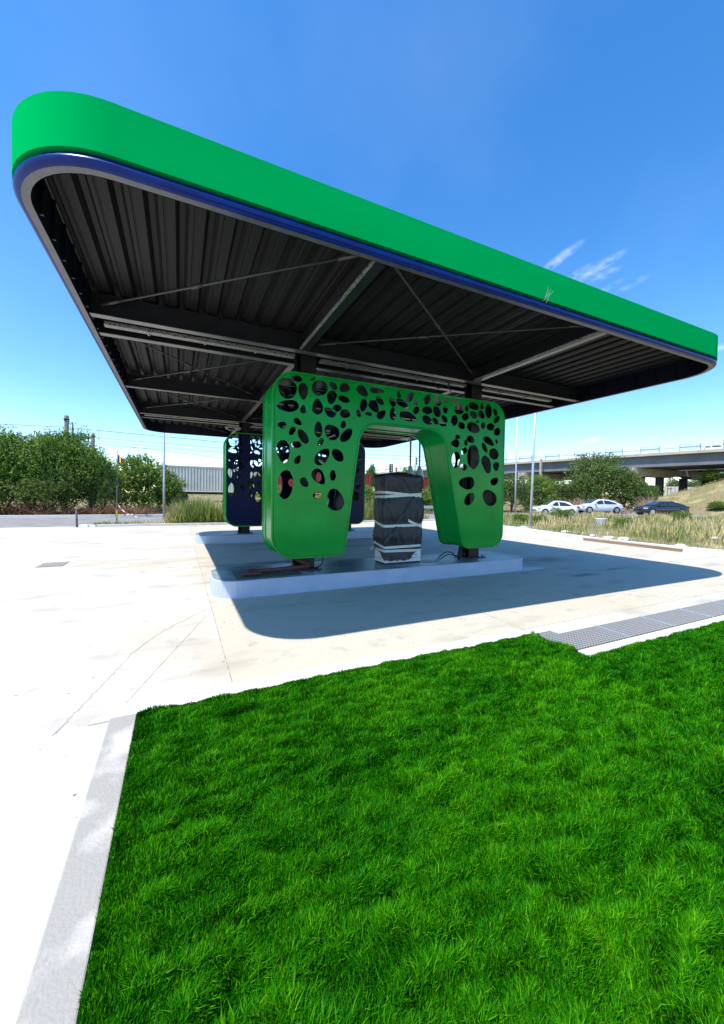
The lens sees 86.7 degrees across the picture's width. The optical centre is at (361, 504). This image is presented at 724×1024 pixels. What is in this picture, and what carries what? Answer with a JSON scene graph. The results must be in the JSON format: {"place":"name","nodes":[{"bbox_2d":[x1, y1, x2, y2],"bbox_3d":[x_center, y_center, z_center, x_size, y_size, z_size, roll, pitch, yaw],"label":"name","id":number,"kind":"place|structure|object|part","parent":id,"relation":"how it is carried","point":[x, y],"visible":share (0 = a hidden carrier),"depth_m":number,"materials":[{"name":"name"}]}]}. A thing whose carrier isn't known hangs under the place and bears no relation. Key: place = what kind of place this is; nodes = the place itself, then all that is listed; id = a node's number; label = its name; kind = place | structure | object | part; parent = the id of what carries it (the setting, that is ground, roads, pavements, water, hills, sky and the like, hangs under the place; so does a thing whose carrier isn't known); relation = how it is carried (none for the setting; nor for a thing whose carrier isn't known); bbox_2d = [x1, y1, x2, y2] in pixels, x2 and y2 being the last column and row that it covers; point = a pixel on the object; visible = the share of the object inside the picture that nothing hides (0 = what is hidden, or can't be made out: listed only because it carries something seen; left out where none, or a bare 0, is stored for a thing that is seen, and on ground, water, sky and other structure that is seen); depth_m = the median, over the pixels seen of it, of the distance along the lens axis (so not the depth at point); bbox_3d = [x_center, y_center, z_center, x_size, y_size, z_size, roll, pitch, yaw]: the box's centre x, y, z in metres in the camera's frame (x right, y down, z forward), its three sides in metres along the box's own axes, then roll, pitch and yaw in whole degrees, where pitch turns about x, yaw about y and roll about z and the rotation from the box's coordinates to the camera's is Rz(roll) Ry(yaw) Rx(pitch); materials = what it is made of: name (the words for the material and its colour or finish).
{"place":"outdoors","nodes":[
{"label":"outdoors","id":0,"kind":"place"},
{"bbox_2d":[0,513,707,527],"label":"road","id":1,"kind":"structure","parent":0,"point":[36,522],"depth_m":23.36,"materials":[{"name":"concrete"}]},
{"bbox_2d":[115,451,121,520],"bbox_3d":[-14.847,-1.095,23.428,0.377,4.341,0.140,0,1,-20],"label":"flagpole","id":2,"kind":"object","parent":1,"relation":"on","point":[119,458],"visible":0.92,"depth_m":23.39,"materials":[{"name":"grey metal"}]},
{"bbox_2d":[532,501,578,515],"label":"parked car","id":3,"kind":"object","parent":1,"relation":"on","point":[546,507],"visible":0.64,"depth_m":40.19,"materials":[{"name":"white paint"}]},
{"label":"side window","id":4,"kind":"part","parent":3,"relation":"part of","materials":[{"name":"black glass"}]},
{"bbox_2d":[574,499,624,513],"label":"parked car","id":5,"kind":"object","parent":1,"relation":"on","point":[607,505],"visible":0.88,"depth_m":41.18,"materials":[{"name":"silver metal"}]},
{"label":"side window","id":6,"kind":"part","parent":5,"relation":"part of","materials":[{"name":"black glass"}]},
{"bbox_2d":[0,521,723,1023],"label":"pavement","id":7,"kind":"structure","parent":0,"point":[90,617],"depth_m":3.91,"materials":[{"name":"concrete"}]},
{"bbox_2d":[35,561,69,567],"bbox_3d":[-7.263,1.414,9.018,0.500,0.024,0.650,0,1,-25],"label":"drain cover","id":8,"kind":"object","parent":7,"relation":"on","point":[52,564],"visible":0.98,"depth_m":8.96,"materials":[{"name":"metal"}]},
{"bbox_2d":[74,507,77,526],"bbox_3d":[-14.007,0.628,18.799,0.154,0.992,0.100,0,1,-25],"label":"bollard post","id":9,"kind":"object","parent":7,"relation":"on","point":[76,513],"visible":1,"depth_m":18.77,"materials":[{"name":"grey metal"}]},
{"bbox_2d":[53,526,231,734],"bbox_3d":[-5.454,1.387,11.456,1.604,0.001,18.701,0,1,-25],"label":"pavement crack","id":10,"kind":"object","parent":7,"relation":"on","point":[169,655],"visible":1,"depth_m":4.20,"materials":[{"name":"grey concrete"}]},
{"bbox_2d":[539,599,723,650],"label":"drain grating","id":11,"kind":"object","parent":7,"relation":"on","point":[588,637],"visible":0.87,"depth_m":5.09,"materials":[{"name":"grey metal"}]},
{"bbox_2d":[583,538,681,551],"bbox_3d":[9.853,1.480,14.253,0.060,0.100,3.503,0,1,-23],"label":"timber plank","id":12,"kind":"object","parent":7,"relation":"on","point":[638,545],"visible":1,"depth_m":13.95,"materials":[{"name":"brown wood"}]},
{"bbox_2d":[574,615,723,656],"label":"grate surround","id":13,"kind":"object","parent":7,"relation":"on","point":[619,643],"depth_m":4.74,"materials":[{"name":"concrete"}]},
{"bbox_2d":[0,479,723,549],"bbox_3d":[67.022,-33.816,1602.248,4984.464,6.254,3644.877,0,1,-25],"label":"ground","id":14,"kind":"structure","parent":0,"point":[702,510],"depth_m":44.81,"materials":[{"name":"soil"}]},
{"bbox_2d":[0,424,26,497],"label":"tree","id":15,"kind":"object","parent":14,"relation":"on","point":[5,449],"visible":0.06,"depth_m":28.95,"materials":[{"name":"green plant"}]},
{"bbox_2d":[0,470,35,508],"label":"bush","id":16,"kind":"object","parent":14,"relation":"on","point":[1,492],"visible":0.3,"depth_m":26.64,"materials":[{"name":"green plant"}]},
{"bbox_2d":[0,504,38,514],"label":"dry brush","id":17,"kind":"object","parent":14,"relation":"on","point":[4,510],"visible":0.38,"depth_m":26.90,"materials":[{"name":"brown plant"}]},
{"bbox_2d":[0,499,66,514],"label":"dry brush","id":18,"kind":"object","parent":14,"relation":"on","point":[25,508],"visible":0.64,"depth_m":26.75,"materials":[{"name":"brown plant"}]},
{"bbox_2d":[0,425,75,508],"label":"tree","id":19,"kind":"object","parent":14,"relation":"on","point":[10,444],"visible":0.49,"depth_m":26.94,"materials":[{"name":"green plant"}]},
{"bbox_2d":[3,469,96,510],"bbox_3d":[-22.602,-0.876,27.803,5.391,3.772,5.263,2,2,38],"label":"bush","id":20,"kind":"object","parent":14,"relation":"on","point":[35,481],"visible":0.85,"depth_m":26.92,"materials":[{"name":"green plant"}]},
{"bbox_2d":[10,422,101,514],"bbox_3d":[-22.553,-2.752,29.058,5.491,7.474,6.374,0,1,-31],"label":"tree","id":21,"kind":"object","parent":14,"relation":"on","point":[63,448],"visible":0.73,"depth_m":27.64,"materials":[{"name":"green plant"}]},
{"bbox_2d":[20,507,93,514],"bbox_3d":[-21.552,0.587,27.418,4.646,0.780,3.420,0,1,-25],"label":"dry brush","id":22,"kind":"object","parent":14,"relation":"on","point":[54,511],"visible":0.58,"depth_m":26.92,"materials":[{"name":"brown plant"}]},
{"bbox_2d":[63,415,72,497],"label":"catenary pole","id":23,"kind":"object","parent":14,"relation":"on","point":[66,419],"visible":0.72,"depth_m":45.62,"materials":[{"name":"metal"}]},
{"bbox_2d":[7,424,454,458],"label":"overhead wire","id":24,"kind":"object","parent":23,"relation":"attached to","point":[172,437],"visible":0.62,"depth_m":49.11,"materials":[{"name":"grey metal"}]},
{"bbox_2d":[94,437,424,460],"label":"overhead wire","id":25,"kind":"object","parent":23,"relation":"attached to","point":[214,447],"visible":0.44,"depth_m":54.82,"materials":[{"name":"grey metal"}]},
{"bbox_2d":[15,713,135,1023],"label":"lawn kerb","id":26,"kind":"structure","parent":14,"relation":"on","point":[57,977],"depth_m":1.57,"materials":[{"name":"grey concrete"}]},
{"bbox_2d":[0,514,162,517],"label":"road kerb","id":27,"kind":"structure","parent":14,"relation":"on","point":[66,516],"depth_m":26.34,"materials":[{"name":"concrete"}]},
{"bbox_2d":[57,505,124,514],"bbox_3d":[-20.333,0.475,28.754,4.200,0.980,3.253,0,1,-25],"label":"dry brush","id":28,"kind":"object","parent":14,"relation":"on","point":[78,510],"visible":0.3,"depth_m":27.99,"materials":[{"name":"brown plant"}]},
{"bbox_2d":[88,433,94,450],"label":"catenary pole","id":29,"kind":"object","parent":14,"relation":"on","point":[93,442],"visible":0.31,"depth_m":61.63,"materials":[{"name":"metal"}]},
{"bbox_2d":[97,443,218,457],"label":"overhead wire","id":30,"kind":"object","parent":29,"relation":"attached to","point":[155,449],"visible":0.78,"depth_m":60.18,"materials":[{"name":"grey metal"}]},
{"bbox_2d":[64,444,130,505],"bbox_3d":[-21.030,-1.934,30.230,5.335,5.825,5.495,1,1,28],"label":"tree","id":31,"kind":"object","parent":14,"relation":"on","point":[100,463],"visible":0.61,"depth_m":28.93,"materials":[{"name":"green plant"}]},
{"bbox_2d":[83,475,121,509],"bbox_3d":[-19.914,-0.667,29.364,2.947,3.325,3.019,0,2,-38],"label":"bush","id":32,"kind":"object","parent":14,"relation":"on","point":[104,490],"visible":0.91,"depth_m":28.90,"materials":[{"name":"green plant"}]},
{"bbox_2d":[82,505,140,514],"bbox_3d":[-18.825,0.501,28.792,4.412,0.965,3.681,0,1,-25],"label":"dry brush","id":33,"kind":"object","parent":14,"relation":"on","point":[88,509],"visible":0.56,"depth_m":28.04,"materials":[{"name":"brown plant"}]},
{"bbox_2d":[101,505,165,515],"bbox_3d":[-16.968,0.521,28.730,4.242,0.977,3.870,0,1,-25],"label":"dry brush","id":34,"kind":"object","parent":14,"relation":"on","point":[140,511],"visible":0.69,"depth_m":28.35,"materials":[{"name":"brown plant"}]},
{"bbox_2d":[111,451,175,511],"bbox_3d":[-20.146,-2.038,34.995,6.838,5.831,5.844,2,2,42],"label":"bush","id":35,"kind":"object","parent":14,"relation":"on","point":[137,479],"visible":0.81,"depth_m":33.77,"materials":[{"name":"green plant"}]},
{"bbox_2d":[162,433,165,520],"bbox_3d":[-11.730,-2.995,22.738,0.232,8.270,0.232,0,1,-25],"label":"light pole","id":36,"kind":"object","parent":14,"relation":"on","point":[163,504],"visible":0.44,"depth_m":22.72,"materials":[{"name":"metal"}]},
{"bbox_2d":[154,472,189,510],"bbox_3d":[-17.886,-1.167,35.996,3.663,4.069,3.131,2,2,44],"label":"bush","id":37,"kind":"object","parent":14,"relation":"on","point":[173,486],"visible":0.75,"depth_m":35.40,"materials":[{"name":"green plant"}]},
{"bbox_2d":[172,492,232,497],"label":"wagon","id":38,"kind":"object","parent":14,"relation":"on","point":[221,493],"visible":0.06,"depth_m":45.18,"materials":[{"name":"black metal"}]},
{"bbox_2d":[156,465,256,491],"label":"freight container","id":39,"kind":"object","parent":38,"relation":"on","point":[202,479],"visible":0.44,"depth_m":44.93,"materials":[{"name":"white metal"}]},
{"bbox_2d":[79,519,434,526],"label":"kerb","id":40,"kind":"structure","parent":14,"relation":"on","point":[154,524],"depth_m":20.44,"materials":[{"name":"concrete"}]},
{"bbox_2d":[89,495,430,524],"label":"tall weeds","id":41,"kind":"object","parent":14,"relation":"on","point":[194,512],"visible":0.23,"depth_m":21.71,"materials":[{"name":"plant"}]},
{"bbox_2d":[255,485,280,501],"bbox_3d":[-8.565,-0.655,40.013,6.106,3.146,5.218,0,1,-16],"label":"bush","id":42,"kind":"object","parent":14,"relation":"on","point":[278,489],"visible":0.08,"depth_m":38.96,"materials":[{"name":"green plant"}]},
{"bbox_2d":[87,630,522,725],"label":"lawn kerb","id":43,"kind":"structure","parent":14,"relation":"on","point":[124,709],"depth_m":3.52,"materials":[{"name":"concrete"}]},
{"bbox_2d":[365,484,374,503],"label":"bush","id":44,"kind":"object","parent":14,"relation":"on","point":[369,491],"visible":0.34,"depth_m":40.14,"materials":[{"name":"green plant"}]},
{"bbox_2d":[366,463,376,489],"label":"bush","id":45,"kind":"object","parent":14,"relation":"on","point":[371,470],"visible":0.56,"depth_m":57.50,"materials":[{"name":"green plant"}]},
{"bbox_2d":[389,464,392,472],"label":"railway signal","id":46,"kind":"object","parent":14,"relation":"on","point":[390,468],"visible":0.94,"depth_m":57.93,"materials":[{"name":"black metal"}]},
{"bbox_2d":[414,457,417,474],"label":"railway signal","id":47,"kind":"object","parent":14,"relation":"on","point":[415,461],"visible":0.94,"depth_m":55.93,"materials":[{"name":"white paint"}]},
{"bbox_2d":[422,488,432,513],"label":"bush","id":48,"kind":"object","parent":14,"relation":"on","point":[426,497],"visible":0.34,"depth_m":40.13,"materials":[{"name":"green plant"}]},
{"bbox_2d":[424,486,432,505],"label":"bush","id":49,"kind":"object","parent":14,"relation":"on","point":[427,487],"visible":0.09,"depth_m":42.09,"materials":[{"name":"green plant"}]},
{"bbox_2d":[514,417,517,512],"bbox_3d":[13.232,-3.576,32.977,0.232,9.671,0.333,1,1,5],"label":"light pole","id":50,"kind":"object","parent":14,"relation":"on","point":[516,467],"visible":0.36,"depth_m":32.97,"materials":[{"name":"metal"}]},
{"bbox_2d":[503,472,533,512],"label":"bush","id":51,"kind":"object","parent":14,"relation":"on","point":[520,486],"visible":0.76,"depth_m":45.84,"materials":[{"name":"green plant"}]},
{"bbox_2d":[509,513,528,522],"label":"weed clump","id":52,"kind":"object","parent":14,"relation":"on","point":[521,516],"visible":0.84,"depth_m":26.85,"materials":[{"name":"green plant"}]},
{"bbox_2d":[529,413,535,528],"bbox_3d":[9.283,-2.875,20.784,0.433,8.671,0.232,0,1,-25],"label":"light pole","id":53,"kind":"object","parent":14,"relation":"on","point":[531,494],"visible":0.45,"depth_m":20.77,"materials":[{"name":"metal"}]},
{"bbox_2d":[526,515,547,524],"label":"weed clump","id":54,"kind":"object","parent":14,"relation":"on","point":[535,518],"visible":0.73,"depth_m":24.84,"materials":[{"name":"green plant"}]},
{"bbox_2d":[539,459,541,475],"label":"bridge post","id":55,"kind":"object","parent":14,"relation":"on","point":[540,470],"visible":0.36,"depth_m":71.44,"materials":[{"name":"concrete"}]},
{"bbox_2d":[521,474,562,509],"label":"bush","id":56,"kind":"object","parent":14,"relation":"on","point":[542,489],"visible":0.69,"depth_m":47.83,"materials":[{"name":"green plant"}]},
{"bbox_2d":[365,441,723,496],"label":"overpass","id":57,"kind":"object","parent":14,"relation":"on","point":[685,466],"visible":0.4,"depth_m":64.58,"materials":[{"name":"concrete"}]},
{"bbox_2d":[693,446,721,449],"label":"truck","id":58,"kind":"object","parent":57,"relation":"on","point":[711,447],"visible":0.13,"depth_m":60.92,"materials":[{"name":"white paint"}]},
{"bbox_2d":[548,508,574,520],"bbox_3d":[15.015,0.829,29.028,1.954,1.270,1.670,1,1,0],"label":"bush","id":59,"kind":"object","parent":14,"relation":"on","point":[564,513],"visible":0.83,"depth_m":28.74,"materials":[{"name":"green plant"}]},
{"bbox_2d":[549,478,583,503],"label":"bush","id":60,"kind":"object","parent":14,"relation":"on","point":[565,488],"visible":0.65,"depth_m":49.88,"materials":[{"name":"green plant"}]},
{"bbox_2d":[565,497,594,513],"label":"dry brush","id":61,"kind":"object","parent":14,"relation":"on","point":[576,503],"visible":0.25,"depth_m":45.60,"materials":[{"name":"brown plant"}]},
{"bbox_2d":[565,472,609,504],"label":"bush","id":62,"kind":"object","parent":14,"relation":"on","point":[588,485],"visible":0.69,"depth_m":49.49,"materials":[{"name":"green plant"}]},
{"bbox_2d":[561,451,631,498],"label":"tree","id":63,"kind":"object","parent":14,"relation":"on","point":[598,468],"visible":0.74,"depth_m":51.01,"materials":[{"name":"green plant"}]},
{"bbox_2d":[594,518,606,525],"bbox_3d":[16.074,1.187,25.825,0.763,0.500,0.752,0,1,-25],"label":"concrete ring","id":64,"kind":"object","parent":14,"relation":"on","point":[598,520],"visible":0.91,"depth_m":25.59,"materials":[{"name":"white concrete"}]},
{"bbox_2d":[503,525,723,554],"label":"kerb","id":65,"kind":"structure","parent":14,"relation":"on","point":[704,550],"depth_m":14.71,"materials":[{"name":"concrete"}]},
{"bbox_2d":[503,509,723,549],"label":"dry weeds","id":66,"kind":"object","parent":14,"relation":"on","point":[639,526],"visible":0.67,"depth_m":22.02,"materials":[{"name":"beige plant"}]},
{"bbox_2d":[617,537,628,540],"bbox_3d":[11.264,1.504,16.523,0.596,0.197,0.387,0,1,-25],"label":"rubble","id":67,"kind":"object","parent":14,"relation":"on","point":[621,538],"visible":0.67,"depth_m":16.39,"materials":[{"name":"concrete"}]},
{"bbox_2d":[611,517,635,526],"bbox_3d":[16.377,1.133,24.016,1.465,0.703,1.252,2,1,35],"label":"weed clump","id":68,"kind":"object","parent":14,"relation":"on","point":[619,520],"visible":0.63,"depth_m":23.89,"materials":[{"name":"green plant"}]},
{"bbox_2d":[618,508,635,513],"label":"dry brush","id":69,"kind":"object","parent":14,"relation":"on","point":[627,511],"visible":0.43,"depth_m":46.81,"materials":[{"name":"brown plant"}]},
{"bbox_2d":[602,465,655,507],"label":"tree","id":70,"kind":"object","parent":14,"relation":"on","point":[634,481],"visible":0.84,"depth_m":49.50,"materials":[{"name":"green plant"}]},
{"bbox_2d":[625,484,661,506],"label":"bush","id":71,"kind":"object","parent":14,"relation":"on","point":[654,492],"visible":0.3,"depth_m":50.31,"materials":[{"name":"green plant"}]},
{"bbox_2d":[634,495,675,513],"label":"dry brush","id":72,"kind":"object","parent":14,"relation":"on","point":[646,502],"visible":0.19,"depth_m":47.10,"materials":[{"name":"brown plant"}]},
{"bbox_2d":[633,501,690,515],"bbox_3d":[29.180,0.399,37.487,4.505,1.404,2.040,1,1,0],"label":"parked car","id":73,"kind":"object","parent":14,"relation":"on","point":[669,507],"visible":0.82,"depth_m":36.70,"materials":[{"name":"black paint"}]},
{"bbox_3d":[30.008,0.001,36.744,1.400,0.333,0.157,1,1,0],"label":"side window","id":74,"kind":"part","parent":73,"relation":"part of","materials":[{"name":"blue glass"}]},
{"bbox_2d":[664,477,692,493],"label":"tree","id":75,"kind":"object","parent":14,"relation":"on","point":[674,482],"visible":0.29,"depth_m":109.45,"materials":[{"name":"green plant"}]},
{"bbox_2d":[665,486,692,495],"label":"box trailer","id":76,"kind":"object","parent":14,"relation":"on","point":[669,490],"visible":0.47,"depth_m":83.98,"materials":[{"name":"grey paint"}]},
{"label":"rear door","id":77,"kind":"part","parent":76,"relation":"part of","materials":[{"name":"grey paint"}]},
{"bbox_2d":[669,510,693,521],"bbox_3d":[25.056,0.999,30.018,1.566,1.151,1.832,2,2,41],"label":"bush","id":78,"kind":"object","parent":14,"relation":"on","point":[682,514],"visible":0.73,"depth_m":29.80,"materials":[{"name":"green plant"}]},
{"bbox_2d":[688,480,714,486],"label":"tree","id":79,"kind":"object","parent":14,"relation":"on","point":[695,483],"visible":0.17,"depth_m":94.58,"materials":[{"name":"green plant"}]},
{"bbox_2d":[696,468,723,481],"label":"bush","id":80,"kind":"object","parent":14,"relation":"on","point":[716,475],"visible":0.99,"depth_m":57.50,"materials":[{"name":"green plant"}]},
{"bbox_2d":[705,500,723,509],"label":"bush","id":81,"kind":"object","parent":14,"relation":"on","point":[716,505],"visible":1,"depth_m":45.77,"materials":[{"name":"green plant"}]},
{"bbox_2d":[0,0,723,495],"label":"sky","id":82,"kind":"structure","parent":0,"point":[582,141],"materials":[{"name":"blue"}]},
{"bbox_2d":[76,620,723,1023],"bbox_3d":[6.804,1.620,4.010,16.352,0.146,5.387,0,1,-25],"label":"lawn grass","id":83,"kind":"structure","parent":0,"point":[146,956],"depth_m":1.79,"materials":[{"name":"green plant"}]},
{"bbox_2d":[189,522,723,682],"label":"forecourt slab","id":84,"kind":"structure","parent":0,"point":[265,636],"depth_m":6.37,"materials":[{"name":"concrete"}]},
{"bbox_2d":[195,528,372,543],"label":"pump island","id":85,"kind":"structure","parent":84,"relation":"on","point":[219,537],"depth_m":13.61,"materials":[{"name":"paint"}]},
{"bbox_2d":[210,551,522,598],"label":"pump island","id":86,"kind":"structure","parent":84,"relation":"on","point":[229,583],"depth_m":7.36,"materials":[{"name":"paint"}]},
{"bbox_2d":[242,572,260,576],"bbox_3d":[-1.906,1.204,6.624,0.310,0.090,0.095,0,1,-25],"label":"conduit","id":87,"kind":"object","parent":86,"relation":"on","point":[244,574],"visible":1,"depth_m":6.59,"materials":[{"name":"plastic"}]},
{"bbox_2d":[247,564,309,573],"bbox_3d":[-1.510,1.184,7.012,1.148,0.116,0.110,0,1,-27],"label":"conduit","id":88,"kind":"object","parent":86,"relation":"on","point":[282,569],"visible":0.88,"depth_m":7.00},
{"bbox_2d":[294,559,310,566],"bbox_3d":[-1.155,1.054,7.225,0.401,0.303,0.115,0,1,-16],"label":"conduit","id":89,"kind":"object","parent":86,"relation":"on","point":[302,561],"visible":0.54,"depth_m":7.21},
{"bbox_2d":[11,91,717,570],"bbox_3d":[-0.933,-1.097,11.690,10.988,4.498,14.639,0,1,-25],"label":"filling station canopy","id":90,"kind":"object","parent":86,"relation":"on","point":[213,287],"visible":0.81,"depth_m":5.52,"materials":[{"name":"metal"}]},
{"bbox_2d":[225,425,240,430],"bbox_3d":[-4.519,-2.673,13.474,0.559,0.198,0.064,0,1,-25],"label":"cable coil","id":91,"kind":"object","parent":90,"relation":"hanging from","point":[232,426],"visible":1,"depth_m":13.46,"materials":[{"name":"grey"}]},
{"bbox_2d":[223,432,364,526],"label":"arch cladding","id":92,"kind":"structure","parent":90,"relation":"attached to","point":[241,508],"depth_m":13.93,"materials":[{"name":"blue paint"}]},
{"bbox_2d":[262,371,504,558],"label":"arch cladding","id":93,"kind":"structure","parent":90,"relation":"attached to","point":[299,521],"depth_m":7.64,"materials":[{"name":"green paint"}]},
{"bbox_2d":[369,472,424,564],"bbox_3d":[0.735,0.271,8.276,1.172,1.946,0.621,0,1,-25],"label":"fuel dispenser","id":94,"kind":"object","parent":86,"relation":"on","point":[398,511],"visible":1,"depth_m":8.05,"materials":[{"name":"grey paint"}]},
{"bbox_2d":[457,546,462,558],"bbox_3d":[2.250,1.097,8.810,0.172,0.323,0.097,0,2,-39],"label":"conduit","id":95,"kind":"object","parent":86,"relation":"on","point":[459,553],"visible":0.88,"depth_m":8.78,"materials":[{"name":"black rubber"}]},
{"bbox_2d":[407,436,413,473],"bbox_3d":[2.022,-0.928,16.337,0.392,4.630,0.392,0,1,-25],"label":"vent pipe","id":96,"kind":"object","parent":84,"relation":"on","point":[410,470],"visible":0.4,"depth_m":16.28,"materials":[{"name":"metal"}]},
{"bbox_2d":[416,442,422,475],"bbox_3d":[2.443,-0.927,16.537,0.392,4.630,0.392,0,1,-25],"label":"vent pipe","id":97,"kind":"object","parent":84,"relation":"on","point":[419,471],"visible":0.43,"depth_m":16.48,"materials":[{"name":"metal"}]},
{"bbox_2d":[520,567,542,570],"bbox_3d":[4.040,1.551,9.363,0.950,0.007,0.440,0,1,-25],"label":"cement spill","id":98,"kind":"object","parent":84,"relation":"on","point":[527,568],"visible":0.65,"depth_m":9.27,"materials":[{"name":"grey concrete"}]},
{"bbox_2d":[482,536,715,630],"bbox_3d":[5.157,1.526,11.282,10.983,0.001,9.145,0,1,-25],"label":"slab joint","id":99,"kind":"object","parent":84,"relation":"on","point":[587,581],"visible":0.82,"depth_m":8.85,"materials":[{"name":"grey concrete"}]},
{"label":"wagon","id":100,"kind":"object","parent":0,"visible":0},
{"bbox_2d":[258,472,370,493],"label":"freight container","id":101,"kind":"object","parent":100,"relation":"on","point":[318,479],"visible":0.12,"depth_m":50.84,"materials":[{"name":"metal"}]},
{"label":"wagon","id":102,"kind":"object","parent":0,"visible":0},
{"bbox_2d":[423,477,428,490],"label":"freight container","id":103,"kind":"object","parent":102,"relation":"on","point":[426,482],"visible":0.05,"depth_m":57.91,"materials":[{"name":"red paint"}]}
]}

